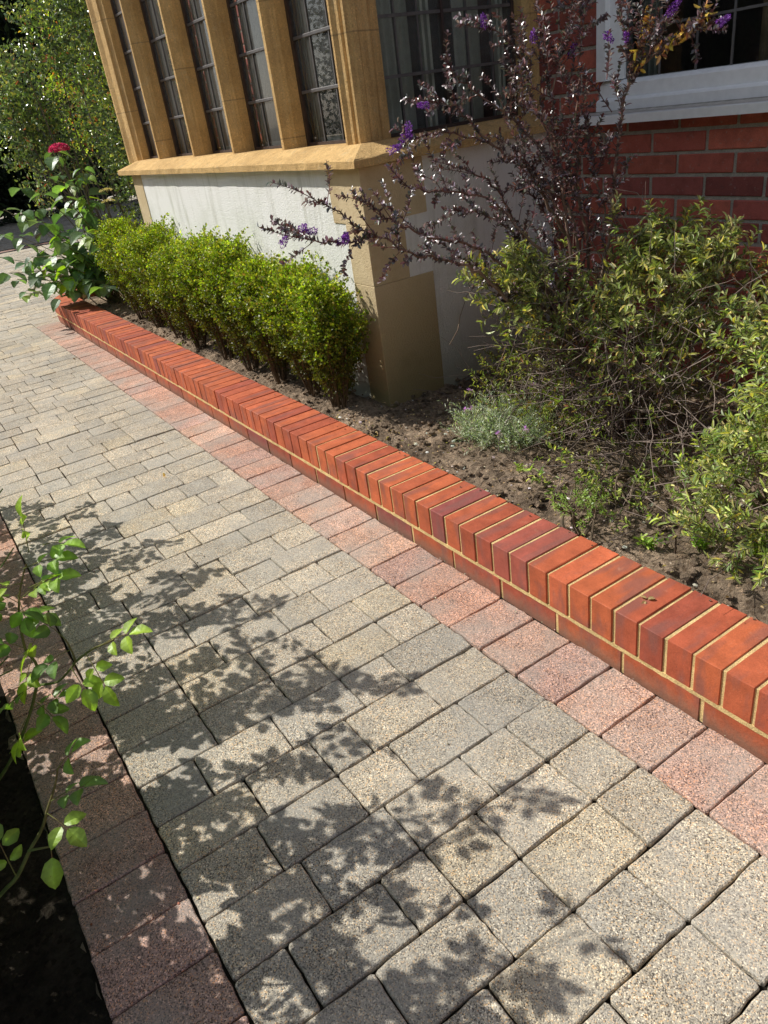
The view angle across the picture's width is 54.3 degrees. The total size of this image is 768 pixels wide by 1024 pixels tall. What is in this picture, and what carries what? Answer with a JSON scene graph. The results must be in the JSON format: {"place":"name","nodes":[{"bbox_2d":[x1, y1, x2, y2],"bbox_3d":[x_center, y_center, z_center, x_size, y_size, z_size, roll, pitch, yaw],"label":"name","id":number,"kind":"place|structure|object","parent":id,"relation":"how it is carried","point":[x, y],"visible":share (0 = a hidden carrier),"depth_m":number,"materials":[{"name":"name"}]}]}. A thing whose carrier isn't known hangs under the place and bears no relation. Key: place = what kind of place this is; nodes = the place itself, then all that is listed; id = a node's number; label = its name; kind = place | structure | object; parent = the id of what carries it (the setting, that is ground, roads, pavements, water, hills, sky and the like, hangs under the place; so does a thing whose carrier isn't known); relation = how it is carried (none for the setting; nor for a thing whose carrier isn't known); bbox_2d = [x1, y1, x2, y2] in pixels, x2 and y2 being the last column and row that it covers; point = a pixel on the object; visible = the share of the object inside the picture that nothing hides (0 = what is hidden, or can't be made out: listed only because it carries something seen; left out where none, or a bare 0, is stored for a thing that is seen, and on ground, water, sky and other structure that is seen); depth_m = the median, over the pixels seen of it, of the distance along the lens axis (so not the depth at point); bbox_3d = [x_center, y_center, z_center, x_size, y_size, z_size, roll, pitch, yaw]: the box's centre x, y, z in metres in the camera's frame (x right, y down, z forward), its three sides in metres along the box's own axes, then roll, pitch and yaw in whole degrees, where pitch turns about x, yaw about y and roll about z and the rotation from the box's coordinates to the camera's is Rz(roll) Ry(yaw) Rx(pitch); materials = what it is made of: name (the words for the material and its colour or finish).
{"place":"outdoors","nodes":[
{"label":"outdoors","id":0,"kind":"place"},
{"bbox_2d":[5,710,101,999],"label":"path side soil","id":1,"kind":"structure","parent":0,"point":[12,740],"depth_m":1.95,"materials":[{"name":"black soil"}]},
{"bbox_2d":[0,488,12,676],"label":"rose bush","id":2,"kind":"object","parent":1,"relation":"on","point":[11,669],"visible":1,"depth_m":1.64,"materials":[{"name":"green plant"}]},
{"bbox_2d":[0,548,13,665],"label":"rose bush","id":3,"kind":"object","parent":1,"relation":"on","point":[0,568],"visible":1,"depth_m":1.69,"materials":[{"name":"green plant"}]},
{"bbox_2d":[0,496,152,897],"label":"rose bush","id":4,"kind":"object","parent":1,"relation":"on","point":[52,874],"visible":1,"depth_m":1.38,"materials":[{"name":"green plant"}]},
{"bbox_2d":[0,192,137,218],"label":"ground","id":5,"kind":"structure","parent":0,"point":[134,199],"depth_m":21.51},
{"bbox_2d":[0,92,46,226],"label":"conifer tree","id":6,"kind":"object","parent":5,"relation":"on","point":[4,175],"visible":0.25,"depth_m":16.96,"materials":[{"name":"green plant"}]},
{"bbox_2d":[0,0,137,222],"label":"conifer tree","id":7,"kind":"object","parent":5,"relation":"on","point":[6,31],"visible":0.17,"depth_m":16.78,"materials":[{"name":"green plant"}]},
{"bbox_2d":[56,1,181,202],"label":"conifer tree","id":8,"kind":"object","parent":5,"relation":"on","point":[108,183],"depth_m":18.01,"materials":[{"name":"green plant"}]},
{"bbox_2d":[159,15,190,147],"bbox_3d":[-4.758,-12.566,18.372,4.361,8.786,4.281,-24,32,-26],"label":"conifer tree","id":9,"kind":"object","parent":5,"relation":"on","point":[176,84],"depth_m":18.35,"materials":[{"name":"green plant"}]},
{"bbox_2d":[86,0,767,407],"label":"house","id":10,"kind":"structure","parent":5,"relation":"on","point":[692,130],"depth_m":3.27,"materials":[{"name":"stone"}]},
{"bbox_2d":[147,0,189,152],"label":"curtain","id":11,"kind":"object","parent":10,"relation":"hanging from","point":[171,73],"visible":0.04,"depth_m":4.76,"materials":[{"name":"fabric"}]},
{"bbox_2d":[196,0,230,145],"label":"curtain","id":12,"kind":"object","parent":10,"relation":"hanging from","point":[212,68],"visible":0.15,"depth_m":4.27,"materials":[{"name":"fabric"}]},
{"bbox_2d":[245,0,280,141],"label":"curtain","id":13,"kind":"object","parent":10,"relation":"hanging from","point":[260,60],"depth_m":3.81,"materials":[{"name":"fabric"}]},
{"bbox_2d":[375,0,417,132],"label":"curtain","id":14,"kind":"object","parent":10,"relation":"hanging from","point":[385,26],"depth_m":3.15,"materials":[{"name":"fabric"}]},
{"bbox_2d":[450,0,483,121],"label":"curtain","id":15,"kind":"object","parent":10,"relation":"hanging from","point":[460,50],"depth_m":3.37,"materials":[{"name":"fabric"}]},
{"bbox_2d":[638,0,659,76],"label":"curtain","id":16,"kind":"object","parent":10,"relation":"hanging from","point":[651,66],"depth_m":2.96,"materials":[{"name":"fabric"}]},
{"bbox_2d":[578,0,767,125],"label":"casement window","id":17,"kind":"structure","parent":10,"relation":"in","point":[739,88],"depth_m":2.79,"materials":[{"name":"white plastic"}]},
{"bbox_2d":[758,0,767,60],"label":"curtain","id":18,"kind":"object","parent":10,"relation":"hanging from","point":[763,50],"depth_m":2.65,"materials":[{"name":"fabric"}]},
{"bbox_2d":[0,200,767,1023],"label":"paving","id":19,"kind":"structure","parent":0,"point":[350,580],"depth_m":1.72,"materials":[{"name":"concrete"}]},
{"bbox_2d":[0,222,143,253],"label":"drain channel","id":20,"kind":"object","parent":19,"relation":"on","point":[24,247],"visible":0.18,"depth_m":12.38,"materials":[{"name":"concrete"}]},
{"bbox_2d":[18,0,132,188],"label":"climber shrub","id":21,"kind":"object","parent":19,"relation":"on","point":[78,116],"visible":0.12,"depth_m":7.37,"materials":[{"name":"green plant"}]},
{"bbox_2d":[7,418,754,954],"bbox_3d":[-0.386,0.364,2.222,1.299,0.004,4.078,-24,32,-26],"label":"loose grit","id":22,"kind":"object","parent":19,"relation":"on","point":[347,656],"visible":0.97,"depth_m":1.88,"materials":[{"name":"grey gravel"}]},
{"bbox_2d":[0,202,767,1023],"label":"paving joints","id":23,"kind":"object","parent":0,"point":[48,974],"depth_m":1.48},
{"bbox_2d":[54,289,767,763],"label":"brick edging wall","id":24,"kind":"structure","parent":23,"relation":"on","point":[696,655],"depth_m":2.19,"materials":[{"name":"red brick"}]},
{"bbox_2d":[641,595,654,603],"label":"fallen leaf","id":25,"kind":"object","parent":24,"relation":"on","point":[650,597],"visible":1,"depth_m":1.84,"materials":[{"name":"beige plant"}]},
{"bbox_2d":[82,291,767,624],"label":"flower bed soil","id":26,"kind":"structure","parent":0,"point":[688,568],"depth_m":2.70,"materials":[{"name":"brown soil"}]},
{"bbox_2d":[0,142,125,311],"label":"hydrangea","id":27,"kind":"object","parent":26,"relation":"on","point":[86,277],"visible":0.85,"depth_m":6.02,"materials":[{"name":"green plant"}]},
{"bbox_2d":[0,0,126,229],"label":"photinia shrub","id":28,"kind":"object","parent":26,"relation":"on","point":[32,119],"visible":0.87,"depth_m":6.38,"materials":[{"name":"green plant"}]},
{"bbox_2d":[38,0,190,226],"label":"evergreen shrub","id":29,"kind":"object","parent":26,"relation":"on","point":[81,12],"visible":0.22,"depth_m":5.86,"materials":[{"name":"green plant"}]},
{"bbox_2d":[88,210,147,319],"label":"box bush","id":30,"kind":"object","parent":26,"relation":"on","point":[113,226],"visible":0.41,"depth_m":5.33,"materials":[{"name":"green plant"}]},
{"bbox_2d":[105,220,167,327],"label":"box bush","id":31,"kind":"object","parent":26,"relation":"on","point":[134,282],"visible":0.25,"depth_m":5.11,"materials":[{"name":"green plant"}]},
{"bbox_2d":[116,213,186,337],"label":"box bush","id":32,"kind":"object","parent":26,"relation":"on","point":[156,231],"visible":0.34,"depth_m":4.69,"materials":[{"name":"green plant"}]},
{"bbox_2d":[136,230,210,349],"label":"box bush","id":33,"kind":"object","parent":26,"relation":"on","point":[163,277],"visible":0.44,"depth_m":4.44,"materials":[{"name":"green plant"}]},
{"bbox_2d":[165,223,234,359],"bbox_3d":[-0.986,-1.212,4.236,0.374,0.773,0.507,-24,32,-26],"label":"box bush","id":34,"kind":"object","parent":26,"relation":"on","point":[182,274],"visible":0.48,"depth_m":4.14,"materials":[{"name":"green plant"}]},
{"bbox_2d":[189,227,263,371],"bbox_3d":[-0.785,-1.083,3.962,0.408,0.757,0.495,-24,32,-26],"label":"box bush","id":35,"kind":"object","parent":26,"relation":"on","point":[234,250],"visible":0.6,"depth_m":3.85,"materials":[{"name":"green plant"}]},
{"bbox_2d":[218,250,293,383],"bbox_3d":[-0.609,-0.950,3.743,0.378,0.689,0.504,-24,32,-26],"label":"box bush","id":36,"kind":"object","parent":26,"relation":"on","point":[258,342],"visible":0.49,"depth_m":3.67,"materials":[{"name":"green plant"}]},
{"bbox_2d":[244,250,344,396],"bbox_3d":[-0.407,-0.847,3.504,0.388,0.685,0.507,-24,32,-26],"label":"box bush","id":37,"kind":"object","parent":26,"relation":"on","point":[281,278],"visible":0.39,"depth_m":3.42,"materials":[{"name":"green plant"}]},
{"bbox_2d":[276,264,375,408],"bbox_3d":[-0.254,-0.732,3.265,0.372,0.673,0.472,-24,32,-26],"label":"box bush","id":38,"kind":"object","parent":26,"relation":"on","point":[333,350],"visible":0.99,"depth_m":3.15,"materials":[{"name":"green plant"}]},
{"bbox_2d":[257,0,731,450],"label":"hebe shrub","id":39,"kind":"object","parent":26,"relation":"on","point":[689,29],"visible":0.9,"depth_m":2.51,"materials":[{"name":"purple plant"}]},
{"bbox_2d":[436,375,561,453],"bbox_3d":[0.438,-0.384,2.850,0.530,0.229,0.473,6,32,25],"label":"lavender","id":40,"kind":"object","parent":26,"relation":"on","point":[472,430],"visible":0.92,"depth_m":2.82,"materials":[{"name":"green plant"}]},
{"bbox_2d":[419,325,617,460],"bbox_3d":[0.564,-0.538,2.868,0.694,0.570,0.992,-12,29,-7],"label":"spreading shrub","id":41,"kind":"object","parent":26,"relation":"on","point":[516,400],"visible":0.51,"depth_m":2.94,"materials":[{"name":"green plant"}]},
{"bbox_2d":[514,462,525,472],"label":"weed","id":42,"kind":"object","parent":26,"relation":"on","point":[518,468],"visible":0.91,"depth_m":2.62,"materials":[{"name":"green plant"}]},
{"bbox_2d":[521,464,544,480],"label":"weed","id":43,"kind":"object","parent":26,"relation":"on","point":[541,472],"visible":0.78,"depth_m":2.52,"materials":[{"name":"green plant"}]},
{"bbox_2d":[338,371,754,605],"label":"pebbles","id":44,"kind":"object","parent":26,"relation":"on","point":[624,546],"visible":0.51,"depth_m":2.67,"materials":[{"name":"grey stone"}]},
{"bbox_2d":[332,365,767,617],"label":"leaf litter","id":45,"kind":"object","parent":26,"relation":"on","point":[548,475],"visible":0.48,"depth_m":2.65,"materials":[{"name":"brown plant"}]},
{"bbox_2d":[546,495,564,505],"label":"weed","id":46,"kind":"object","parent":26,"relation":"on","point":[557,499],"visible":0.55,"depth_m":2.35,"materials":[{"name":"green plant"}]},
{"bbox_2d":[372,381,760,585],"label":"fallen twigs","id":47,"kind":"object","parent":26,"relation":"on","point":[585,487],"visible":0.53,"depth_m":2.44,"materials":[{"name":"brown plant"}]},
{"bbox_2d":[544,471,618,540],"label":"fine leaf shrub","id":48,"kind":"object","parent":26,"relation":"on","point":[570,511],"visible":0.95,"depth_m":2.18,"materials":[{"name":"green plant"}]},
{"bbox_2d":[448,181,767,428],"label":"lance leaf shrub","id":49,"kind":"object","parent":26,"relation":"on","point":[652,241],"visible":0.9,"depth_m":2.52,"materials":[{"name":"green plant"}]},
{"bbox_2d":[468,231,766,497],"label":"twiggy shrub","id":50,"kind":"object","parent":26,"relation":"on","point":[625,393],"visible":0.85,"depth_m":2.53,"materials":[{"name":"green plant"}]},
{"bbox_2d":[492,333,757,545],"bbox_3d":[0.741,-0.246,2.345,0.812,0.522,0.845,1,30,18],"label":"trailing shrub","id":51,"kind":"object","parent":26,"relation":"on","point":[630,470],"visible":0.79,"depth_m":2.38,"materials":[{"name":"green plant"}]},
{"bbox_2d":[634,533,664,549],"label":"weed","id":52,"kind":"object","parent":26,"relation":"on","point":[650,541],"visible":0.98,"depth_m":2.10,"materials":[{"name":"green plant"}]},
{"bbox_2d":[674,537,685,553],"bbox_3d":[0.799,0.094,2.040,0.023,0.079,0.061,-9,28,-1],"label":"twig stub","id":53,"kind":"object","parent":26,"relation":"on","point":[675,548],"visible":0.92,"depth_m":2.06,"materials":[{"name":"brown plant"}]},
{"bbox_2d":[683,526,712,552],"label":"weed","id":54,"kind":"object","parent":26,"relation":"on","point":[703,544],"visible":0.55,"depth_m":2.05,"materials":[{"name":"green plant"}]},
{"bbox_2d":[630,262,767,594],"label":"grey green shrub","id":55,"kind":"object","parent":26,"relation":"on","point":[757,444],"visible":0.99,"depth_m":1.95,"materials":[{"name":"green plant"}]},
{"bbox_2d":[732,254,767,372],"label":"russet shrub","id":56,"kind":"object","parent":26,"relation":"on","point":[764,278],"visible":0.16,"depth_m":2.52,"materials":[{"name":"green plant"}]},
{"bbox_2d":[748,519,767,557],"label":"weed","id":57,"kind":"object","parent":26,"relation":"on","point":[759,544],"visible":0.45,"depth_m":1.97,"materials":[{"name":"green plant"}]}
]}

